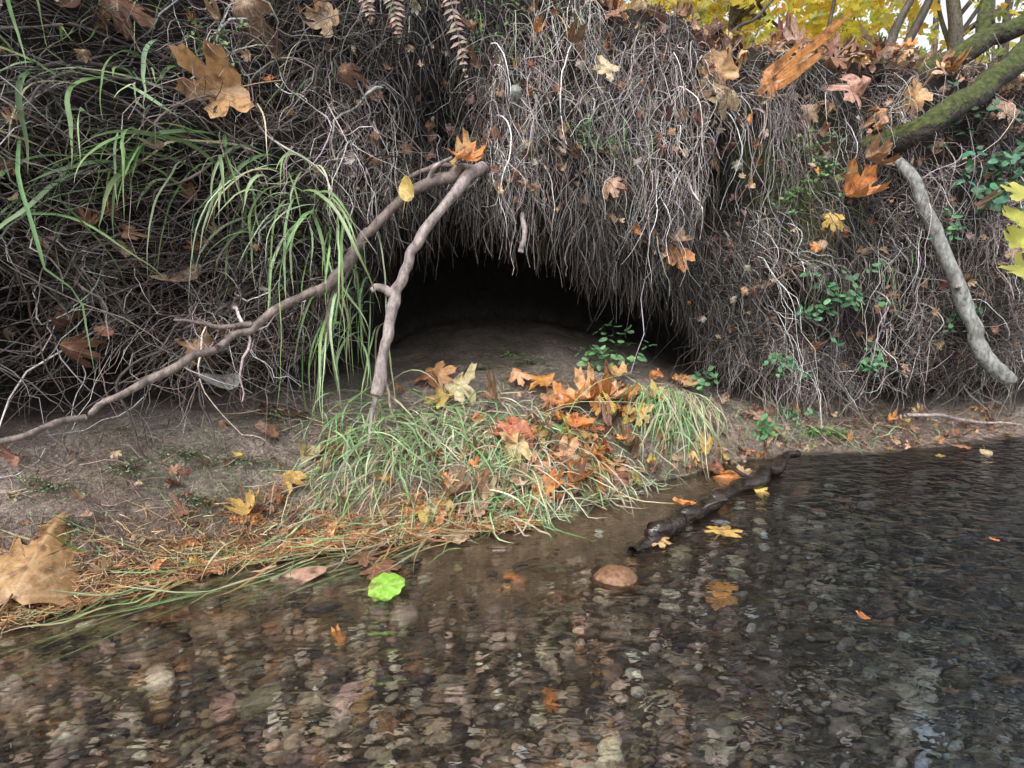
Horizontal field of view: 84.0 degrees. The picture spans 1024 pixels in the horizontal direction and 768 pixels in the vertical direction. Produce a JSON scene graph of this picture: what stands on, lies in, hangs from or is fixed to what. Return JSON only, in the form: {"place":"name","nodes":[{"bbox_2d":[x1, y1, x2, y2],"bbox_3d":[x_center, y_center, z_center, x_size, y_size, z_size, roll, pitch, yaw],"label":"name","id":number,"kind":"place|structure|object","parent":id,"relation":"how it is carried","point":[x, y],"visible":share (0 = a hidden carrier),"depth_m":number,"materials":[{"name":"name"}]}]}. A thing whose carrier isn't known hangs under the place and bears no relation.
{"place":"outdoors","nodes":[
{"label":"outdoors","id":0,"kind":"place"},
{"bbox_2d":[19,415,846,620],"bbox_3d":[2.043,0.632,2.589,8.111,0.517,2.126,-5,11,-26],"label":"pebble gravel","id":1,"kind":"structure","parent":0,"point":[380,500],"depth_m":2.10,"materials":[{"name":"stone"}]},
{"bbox_2d":[0,435,1023,767],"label":"stream water","id":2,"kind":"structure","parent":0,"point":[758,643],"depth_m":1.58,"materials":[{"name":"liquid"}]},
{"bbox_2d":[281,559,357,580],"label":"oval leaf","id":3,"kind":"object","parent":2,"relation":"on","point":[308,573],"visible":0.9,"depth_m":1.99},
{"bbox_2d":[336,551,377,565],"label":"maple leaf","id":4,"kind":"object","parent":2,"relation":"on","point":[361,560],"visible":0.94,"depth_m":2.08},
{"bbox_2d":[348,572,404,598],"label":"green floating leaf","id":5,"kind":"object","parent":2,"relation":"on","point":[385,585],"visible":1,"depth_m":1.87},
{"bbox_2d":[359,556,401,580],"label":"maple leaf","id":6,"kind":"object","parent":2,"relation":"on","point":[386,563],"visible":0.85,"depth_m":2.01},
{"bbox_2d":[704,525,742,539],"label":"maple leaf","id":7,"kind":"object","parent":2,"relation":"on","point":[726,531],"visible":1,"depth_m":2.32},
{"bbox_2d":[0,0,1023,627],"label":"stream bank ground","id":8,"kind":"structure","parent":0,"point":[458,310],"depth_m":2.99,"materials":[{"name":"soil"}]},
{"bbox_2d":[0,511,86,612],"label":"maple leaf","id":9,"kind":"object","parent":8,"relation":"on","point":[26,576],"visible":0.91,"depth_m":1.77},
{"bbox_2d":[13,473,95,502],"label":"moss sprouts","id":10,"kind":"object","parent":8,"relation":"on","point":[44,489],"visible":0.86,"depth_m":1.98,"materials":[{"name":"green plant"}]},
{"bbox_2d":[31,332,103,367],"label":"maple leaf","id":11,"kind":"object","parent":8,"relation":"on","point":[71,349],"visible":0.96,"depth_m":2.08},
{"bbox_2d":[26,512,109,548],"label":"moss sprouts","id":12,"kind":"object","parent":8,"relation":"on","point":[72,526],"visible":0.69,"depth_m":1.89,"materials":[{"name":"green plant"}]},
{"bbox_2d":[99,0,155,40],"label":"maple leaf","id":13,"kind":"object","parent":8,"relation":"on","point":[145,20],"visible":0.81,"depth_m":2.04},
{"bbox_2d":[99,455,178,481],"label":"moss sprouts","id":14,"kind":"object","parent":8,"relation":"on","point":[128,469],"visible":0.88,"depth_m":2.11,"materials":[{"name":"green plant"}]},
{"bbox_2d":[150,444,220,469],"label":"moss sprouts","id":15,"kind":"object","parent":8,"relation":"on","point":[179,454],"visible":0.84,"depth_m":2.26,"materials":[{"name":"green plant"}]},
{"bbox_2d":[171,489,235,513],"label":"moss sprouts","id":16,"kind":"object","parent":8,"relation":"on","point":[197,499],"visible":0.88,"depth_m":2.13,"materials":[{"name":"green plant"}]},
{"bbox_2d":[0,156,490,444],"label":"curved bank root","id":17,"kind":"object","parent":8,"relation":"on","point":[432,180],"visible":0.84,"depth_m":2.32,"materials":[{"name":"brown plant"}]},
{"bbox_2d":[398,175,413,218],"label":"oval leaf","id":18,"kind":"object","parent":17,"relation":"attached to","point":[406,191],"visible":1,"depth_m":2.42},
{"bbox_2d":[442,141,486,161],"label":"maple leaf","id":19,"kind":"object","parent":17,"relation":"on","point":[471,155],"visible":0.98,"depth_m":2.48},
{"bbox_2d":[449,128,489,168],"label":"maple leaf","id":20,"kind":"object","parent":17,"relation":"on","point":[466,146],"visible":0.9,"depth_m":2.49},
{"bbox_2d":[0,467,494,648],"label":"washed up grass","id":21,"kind":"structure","parent":8,"relation":"on","point":[422,543],"depth_m":2.03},
{"bbox_2d":[205,0,291,69],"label":"maple leaf","id":22,"kind":"object","parent":8,"relation":"on","point":[241,9],"visible":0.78,"depth_m":2.32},
{"bbox_2d":[209,454,297,480],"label":"moss sprouts","id":23,"kind":"object","parent":8,"relation":"on","point":[246,460],"visible":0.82,"depth_m":2.32,"materials":[{"name":"green plant"}]},
{"bbox_2d":[30,471,485,618],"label":"cedar spray litter","id":24,"kind":"object","parent":8,"relation":"on","point":[234,520],"visible":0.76,"depth_m":2.17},
{"bbox_2d":[250,414,280,437],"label":"maple leaf","id":25,"kind":"object","parent":8,"relation":"on","point":[272,431],"visible":0.94,"depth_m":2.46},
{"bbox_2d":[282,464,306,493],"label":"maple leaf","id":26,"kind":"object","parent":8,"relation":"on","point":[288,475],"visible":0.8,"depth_m":2.33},
{"bbox_2d":[298,425,350,473],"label":"maple leaf","id":27,"kind":"object","parent":8,"relation":"on","point":[304,448],"visible":0.57,"depth_m":2.46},
{"bbox_2d":[319,430,358,456],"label":"maple leaf","id":28,"kind":"object","parent":8,"relation":"on","point":[340,448],"visible":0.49,"depth_m":2.51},
{"bbox_2d":[409,502,435,531],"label":"maple leaf","id":29,"kind":"object","parent":8,"relation":"on","point":[423,520],"visible":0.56,"depth_m":2.31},
{"bbox_2d":[409,361,456,386],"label":"maple leaf","id":30,"kind":"object","parent":8,"relation":"on","point":[438,369],"visible":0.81,"depth_m":3.03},
{"bbox_2d":[431,363,476,404],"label":"maple leaf","id":31,"kind":"object","parent":8,"relation":"on","point":[459,386],"visible":0.93,"depth_m":2.89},
{"bbox_2d":[440,466,470,496],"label":"maple leaf","id":32,"kind":"object","parent":8,"relation":"on","point":[464,485],"visible":0.91,"depth_m":2.43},
{"bbox_2d":[0,0,912,438],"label":"hanging bank grass","id":33,"kind":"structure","parent":8,"relation":"on","point":[124,170],"depth_m":2.15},
{"bbox_2d":[462,499,498,517],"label":"maple leaf","id":34,"kind":"object","parent":8,"relation":"on","point":[482,511],"visible":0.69,"depth_m":2.38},
{"bbox_2d":[0,369,1023,637],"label":"twig and needle debris","id":35,"kind":"object","parent":8,"relation":"on","point":[250,535],"visible":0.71,"depth_m":2.17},
{"bbox_2d":[0,0,1023,477],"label":"hanging root curtain","id":36,"kind":"object","parent":8,"relation":"on","point":[18,258],"visible":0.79,"depth_m":2.83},
{"bbox_2d":[42,302,92,330],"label":"maple leaf","id":37,"kind":"object","parent":36,"relation":"on","point":[60,323],"visible":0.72,"depth_m":2.08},
{"bbox_2d":[150,255,216,281],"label":"oval leaf","id":38,"kind":"object","parent":36,"relation":"on","point":[194,267],"visible":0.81,"depth_m":2.31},
{"bbox_2d":[174,325,214,366],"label":"maple leaf","id":39,"kind":"object","parent":36,"relation":"on","point":[187,345],"visible":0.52,"depth_m":2.27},
{"bbox_2d":[165,6,248,69],"bbox_3d":[-1.167,-1.306,2.172,0.300,0.257,0.122,3,10,17],"label":"bank groundcover","id":40,"kind":"object","parent":36,"relation":"on","point":[200,41],"visible":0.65,"depth_m":2.17,"materials":[{"name":"green plant"}]},
{"bbox_2d":[168,39,280,118],"bbox_3d":[-1.053,-1.120,2.121,0.369,0.265,0.156,-4,11,-23],"label":"maple leaf","id":41,"kind":"object","parent":36,"relation":"on","point":[215,66],"visible":0.94,"depth_m":2.13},
{"bbox_2d":[200,373,254,389],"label":"leaf","id":42,"kind":"object","parent":36,"relation":"on","point":[227,382],"visible":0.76,"depth_m":2.34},
{"bbox_2d":[383,0,404,43],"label":"dead fern frond","id":43,"kind":"object","parent":36,"relation":"attached to","point":[395,17],"visible":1,"depth_m":2.24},
{"bbox_2d":[367,161,486,446],"bbox_3d":[-0.347,-0.395,2.583,0.712,1.285,0.214,-8,13,-39],"label":"forked dead branch","id":44,"kind":"object","parent":36,"relation":"attached to","point":[451,197],"visible":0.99,"depth_m":2.49,"materials":[{"name":"wood"}]},
{"bbox_2d":[442,0,468,90],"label":"dead fern frond","id":45,"kind":"object","parent":36,"relation":"attached to","point":[454,29],"visible":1,"depth_m":2.33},
{"bbox_2d":[462,0,502,49],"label":"bank groundcover","id":46,"kind":"object","parent":36,"relation":"on","point":[479,27],"visible":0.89,"depth_m":2.79,"materials":[{"name":"green plant"}]},
{"bbox_2d":[561,16,588,51],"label":"maple leaf","id":47,"kind":"object","parent":36,"relation":"on","point":[577,37],"visible":0.94,"depth_m":2.76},
{"bbox_2d":[568,126,625,166],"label":"bank groundcover","id":48,"kind":"object","parent":36,"relation":"on","point":[607,141],"visible":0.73,"depth_m":2.89,"materials":[{"name":"green plant"}]},
{"bbox_2d":[556,113,640,155],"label":"bank groundcover","id":49,"kind":"object","parent":36,"relation":"on","point":[585,123],"visible":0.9,"depth_m":2.83,"materials":[{"name":"green plant"}]},
{"bbox_2d":[603,177,625,199],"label":"maple leaf","id":50,"kind":"object","parent":36,"relation":"on","point":[614,183],"visible":0.94,"depth_m":2.86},
{"bbox_2d":[661,234,694,272],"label":"maple leaf","id":51,"kind":"object","parent":36,"relation":"on","point":[690,255],"visible":0.77,"depth_m":3.13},
{"bbox_2d":[692,77,744,119],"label":"maple leaf","id":52,"kind":"object","parent":36,"relation":"on","point":[736,101],"visible":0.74,"depth_m":3.12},
{"bbox_2d":[697,40,740,89],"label":"maple leaf","id":53,"kind":"object","parent":36,"relation":"on","point":[726,73],"visible":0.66,"depth_m":3.15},
{"bbox_2d":[771,174,810,213],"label":"bank groundcover","id":54,"kind":"object","parent":36,"relation":"on","point":[793,195],"visible":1,"depth_m":3.21,"materials":[{"name":"green plant"}]},
{"bbox_2d":[797,91,820,130],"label":"maple leaf","id":55,"kind":"object","parent":36,"relation":"on","point":[815,108],"visible":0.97,"depth_m":3.35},
{"bbox_2d":[807,158,857,199],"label":"bank groundcover","id":56,"kind":"object","parent":36,"relation":"on","point":[826,175],"visible":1,"depth_m":3.15,"materials":[{"name":"green plant"}]},
{"bbox_2d":[827,157,891,202],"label":"maple leaf","id":57,"kind":"object","parent":36,"relation":"on","point":[862,187],"visible":0.98,"depth_m":3.17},
{"bbox_2d":[847,133,902,165],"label":"maple leaf","id":58,"kind":"object","parent":36,"relation":"on","point":[879,155],"visible":0.98,"depth_m":3.20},
{"bbox_2d":[859,341,892,372],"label":"bramble seedling","id":59,"kind":"object","parent":36,"relation":"on","point":[874,365],"visible":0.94,"depth_m":3.41,"materials":[{"name":"green plant"}]},
{"bbox_2d":[891,73,932,118],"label":"maple leaf","id":60,"kind":"object","parent":36,"relation":"on","point":[921,95],"visible":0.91,"depth_m":3.38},
{"bbox_2d":[0,0,1023,613],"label":"fallen leaf litter","id":61,"kind":"object","parent":8,"relation":"on","point":[836,56],"visible":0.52,"depth_m":2.95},
{"bbox_2d":[221,486,258,530],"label":"maple leaf","id":62,"kind":"object","parent":61,"relation":"on","point":[240,505],"visible":1,"depth_m":2.16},
{"bbox_2d":[302,0,346,37],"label":"maple leaf","id":63,"kind":"object","parent":61,"relation":"on","point":[326,23],"visible":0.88,"depth_m":2.43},
{"bbox_2d":[326,62,369,89],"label":"maple leaf","id":64,"kind":"object","parent":61,"relation":"on","point":[346,73],"visible":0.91,"depth_m":2.47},
{"bbox_2d":[424,387,457,408],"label":"maple leaf","id":65,"kind":"object","parent":61,"relation":"on","point":[441,402],"visible":0.93,"depth_m":2.84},
{"bbox_2d":[477,369,497,398],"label":"maple leaf","id":66,"kind":"object","parent":61,"relation":"on","point":[491,393],"visible":1,"depth_m":2.83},
{"bbox_2d":[563,362,610,400],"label":"maple leaf","id":67,"kind":"object","parent":61,"relation":"on","point":[579,380],"visible":0.84,"depth_m":2.99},
{"bbox_2d":[578,362,616,400],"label":"maple leaf","id":68,"kind":"object","parent":61,"relation":"on","point":[605,386],"visible":0.66,"depth_m":2.94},
{"bbox_2d":[592,55,617,80],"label":"maple leaf","id":69,"kind":"object","parent":61,"relation":"on","point":[607,67],"visible":0.94,"depth_m":2.91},
{"bbox_2d":[625,402,654,426],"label":"maple leaf","id":70,"kind":"object","parent":61,"relation":"on","point":[632,417],"visible":0.9,"depth_m":3.05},
{"bbox_2d":[763,353,812,377],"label":"bramble seedling","id":71,"kind":"object","parent":61,"relation":"on","point":[772,358],"visible":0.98,"depth_m":3.35,"materials":[{"name":"green plant"}]},
{"bbox_2d":[750,11,853,101],"bbox_3d":[1.595,-1.772,3.129,0.516,0.333,0.145,8,13,39],"label":"maple leaf","id":72,"kind":"object","parent":61,"relation":"on","point":[787,71],"visible":0.94,"depth_m":3.19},
{"bbox_2d":[788,126,844,166],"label":"bank groundcover","id":73,"kind":"object","parent":61,"relation":"on","point":[816,145],"visible":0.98,"depth_m":3.24,"materials":[{"name":"green plant"}]},
{"bbox_2d":[821,200,844,231],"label":"maple leaf","id":74,"kind":"object","parent":61,"relation":"on","point":[838,223],"visible":0.81,"depth_m":3.14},
{"bbox_2d":[796,263,892,346],"bbox_3d":[1.905,-0.452,3.279,0.539,0.483,0.173,0,10,0],"label":"ivy plant","id":75,"kind":"object","parent":61,"relation":"on","point":[848,299],"visible":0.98,"depth_m":3.27,"materials":[{"name":"green plant"}]},
{"bbox_2d":[820,74,877,108],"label":"maple leaf","id":76,"kind":"object","parent":61,"relation":"on","point":[857,84],"visible":0.96,"depth_m":3.29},
{"bbox_2d":[893,157,1016,385],"bbox_3d":[2.549,-0.654,3.272,0.762,1.322,0.154,3,11,19],"label":"broken branch","id":77,"kind":"object","parent":61,"relation":"on","point":[990,362],"visible":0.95,"depth_m":3.27,"materials":[{"name":"grey plant"}]},
{"bbox_2d":[927,80,1003,147],"bbox_3d":[2.538,-1.556,3.291,0.620,0.379,0.146,0,10,0],"label":"ivy plant","id":78,"kind":"object","parent":61,"relation":"on","point":[991,107],"visible":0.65,"depth_m":3.28,"materials":[{"name":"green plant"}]},
{"bbox_2d":[951,145,1023,214],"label":"ivy plant","id":79,"kind":"object","parent":61,"relation":"on","point":[1002,164],"visible":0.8,"depth_m":3.38,"materials":[{"name":"green plant"}]},
{"bbox_2d":[988,95,1019,125],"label":"maple leaf","id":80,"kind":"object","parent":61,"relation":"on","point":[1009,108],"visible":0.74,"depth_m":3.46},
{"bbox_2d":[0,0,1023,465],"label":"woody bank roots","id":81,"kind":"object","parent":8,"relation":"on","point":[232,212],"visible":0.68,"depth_m":2.21,"materials":[{"name":"brown plant"}]},
{"bbox_2d":[509,72,521,121],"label":"oval leaf","id":82,"kind":"object","parent":8,"relation":"on","point":[515,88],"visible":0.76,"depth_m":2.80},
{"bbox_2d":[500,365,531,385],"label":"maple leaf","id":83,"kind":"object","parent":8,"relation":"on","point":[519,374],"visible":1,"depth_m":3.00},
{"bbox_2d":[491,407,542,446],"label":"maple leaf","id":84,"kind":"object","parent":8,"relation":"on","point":[517,426],"visible":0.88,"depth_m":2.67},
{"bbox_2d":[499,431,541,462],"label":"maple leaf","id":85,"kind":"object","parent":8,"relation":"on","point":[523,448],"visible":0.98,"depth_m":2.59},
{"bbox_2d":[529,373,565,389],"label":"maple leaf","id":86,"kind":"object","parent":8,"relation":"on","point":[544,380],"visible":0.98,"depth_m":3.01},
{"bbox_2d":[546,381,585,417],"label":"maple leaf","id":87,"kind":"object","parent":8,"relation":"on","point":[557,387],"visible":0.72,"depth_m":2.95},
{"bbox_2d":[208,369,939,576],"bbox_3d":[0.737,0.210,2.793,4.138,0.609,1.133,-3,10,-14],"label":"flattened grass clump","id":88,"kind":"object","parent":8,"relation":"on","point":[442,441],"visible":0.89,"depth_m":2.56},
{"bbox_2d":[559,453,588,493],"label":"maple leaf","id":89,"kind":"object","parent":8,"relation":"on","point":[580,472],"visible":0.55,"depth_m":2.56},
{"bbox_2d":[551,436,579,467],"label":"maple leaf","id":90,"kind":"object","parent":89,"relation":"on","point":[564,451],"visible":0.66,"depth_m":2.69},
{"bbox_2d":[553,412,595,442],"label":"maple leaf","id":91,"kind":"object","parent":8,"relation":"on","point":[584,420],"visible":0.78,"depth_m":2.83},
{"bbox_2d":[579,465,599,502],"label":"maple leaf","id":92,"kind":"object","parent":8,"relation":"on","point":[592,488],"visible":0.7,"depth_m":2.62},
{"bbox_2d":[572,345,646,374],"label":"bramble plant","id":93,"kind":"object","parent":8,"relation":"on","point":[601,355],"visible":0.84,"depth_m":3.29,"materials":[{"name":"green plant"}]},
{"bbox_2d":[574,319,655,365],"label":"bramble plant","id":94,"kind":"object","parent":8,"relation":"on","point":[620,358],"visible":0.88,"depth_m":3.44,"materials":[{"name":"green plant"}]},
{"bbox_2d":[594,565,636,585],"bbox_3d":[0.360,0.690,1.976,0.162,0.110,0.136,0,10,0],"label":"river stone","id":95,"kind":"object","parent":8,"relation":"on","point":[616,575],"visible":0.57,"depth_m":1.94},
{"bbox_2d":[604,467,630,495],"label":"maple leaf","id":96,"kind":"object","parent":8,"relation":"on","point":[622,474],"visible":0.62,"depth_m":2.72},
{"bbox_2d":[689,365,718,389],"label":"bramble seedling","id":97,"kind":"object","parent":8,"relation":"on","point":[700,381],"visible":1,"depth_m":3.38,"materials":[{"name":"green plant"}]},
{"bbox_2d":[629,450,800,550],"bbox_3d":[1.011,0.519,2.721,0.242,0.144,1.570,9,13,42],"label":"waterlogged log","id":98,"kind":"object","parent":8,"relation":"on","point":[681,518],"visible":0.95,"depth_m":2.51,"materials":[{"name":"brown wood"}]},
{"bbox_2d":[604,0,926,62],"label":"yellow maple tree","id":99,"kind":"object","parent":8,"relation":"on","point":[815,13],"visible":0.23,"depth_m":7.54,"materials":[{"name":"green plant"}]},
{"bbox_2d":[751,413,782,441],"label":"bramble seedling","id":100,"kind":"object","parent":8,"relation":"on","point":[765,432],"visible":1,"depth_m":3.37,"materials":[{"name":"green plant"}]},
{"bbox_2d":[624,0,946,48],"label":"yellow maple tree","id":101,"kind":"object","parent":8,"relation":"on","point":[920,32],"visible":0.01,"depth_m":8.51,"materials":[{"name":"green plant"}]},
{"bbox_2d":[788,422,847,440],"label":"moss sprouts","id":102,"kind":"object","parent":8,"relation":"on","point":[815,432],"visible":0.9,"depth_m":3.46,"materials":[{"name":"green plant"}]},
{"bbox_2d":[688,0,1023,72],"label":"yellow maple tree","id":103,"kind":"object","parent":8,"relation":"on","point":[954,33],"visible":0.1,"depth_m":8.18,"materials":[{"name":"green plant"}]},
{"bbox_2d":[713,0,1023,62],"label":"distant tree trunks","id":104,"kind":"object","parent":8,"relation":"on","point":[937,27],"depth_m":14.28,"materials":[{"name":"brown plant"}]},
{"bbox_2d":[860,106,888,128],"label":"maple leaf","id":105,"kind":"object","parent":8,"relation":"on","point":[883,114],"visible":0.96,"depth_m":3.37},
{"bbox_2d":[747,0,1023,75],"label":"yellow maple tree","id":106,"kind":"object","parent":8,"relation":"on","point":[1004,49],"visible":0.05,"depth_m":10.97,"materials":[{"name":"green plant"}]},
{"bbox_2d":[870,0,913,63],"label":"bank sapling trunk","id":107,"kind":"object","parent":8,"relation":"on","point":[894,31],"visible":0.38,"depth_m":3.83,"materials":[{"name":"grey plant"}]},
{"bbox_2d":[898,0,933,57],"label":"bank sapling trunk","id":108,"kind":"object","parent":8,"relation":"on","point":[912,33],"visible":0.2,"depth_m":4.12,"materials":[{"name":"grey plant"}]},
{"bbox_2d":[856,39,1023,159],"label":"mossy leaning trunk","id":109,"kind":"object","parent":8,"relation":"on","point":[979,92],"visible":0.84,"depth_m":3.26,"materials":[{"name":"green plant"}]},
{"bbox_2d":[917,0,1023,75],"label":"mossy leaning trunk","id":110,"kind":"object","parent":8,"relation":"on","point":[1008,31],"visible":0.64,"depth_m":3.65,"materials":[{"name":"green plant"}]},
{"bbox_2d":[996,172,1023,278],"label":"yellow maple sapling","id":111,"kind":"object","parent":8,"relation":"on","point":[1015,237],"visible":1,"depth_m":2.23,"materials":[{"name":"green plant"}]},
{"bbox_2d":[624,0,1023,77],"label":"sky","id":112,"kind":"structure","parent":0,"point":[922,39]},
{"bbox_2d":[926,204,966,240],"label":"ivy plant","id":113,"kind":"object","parent":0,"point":[951,227],"visible":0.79,"depth_m":3.31,"materials":[{"name":"green plant"}]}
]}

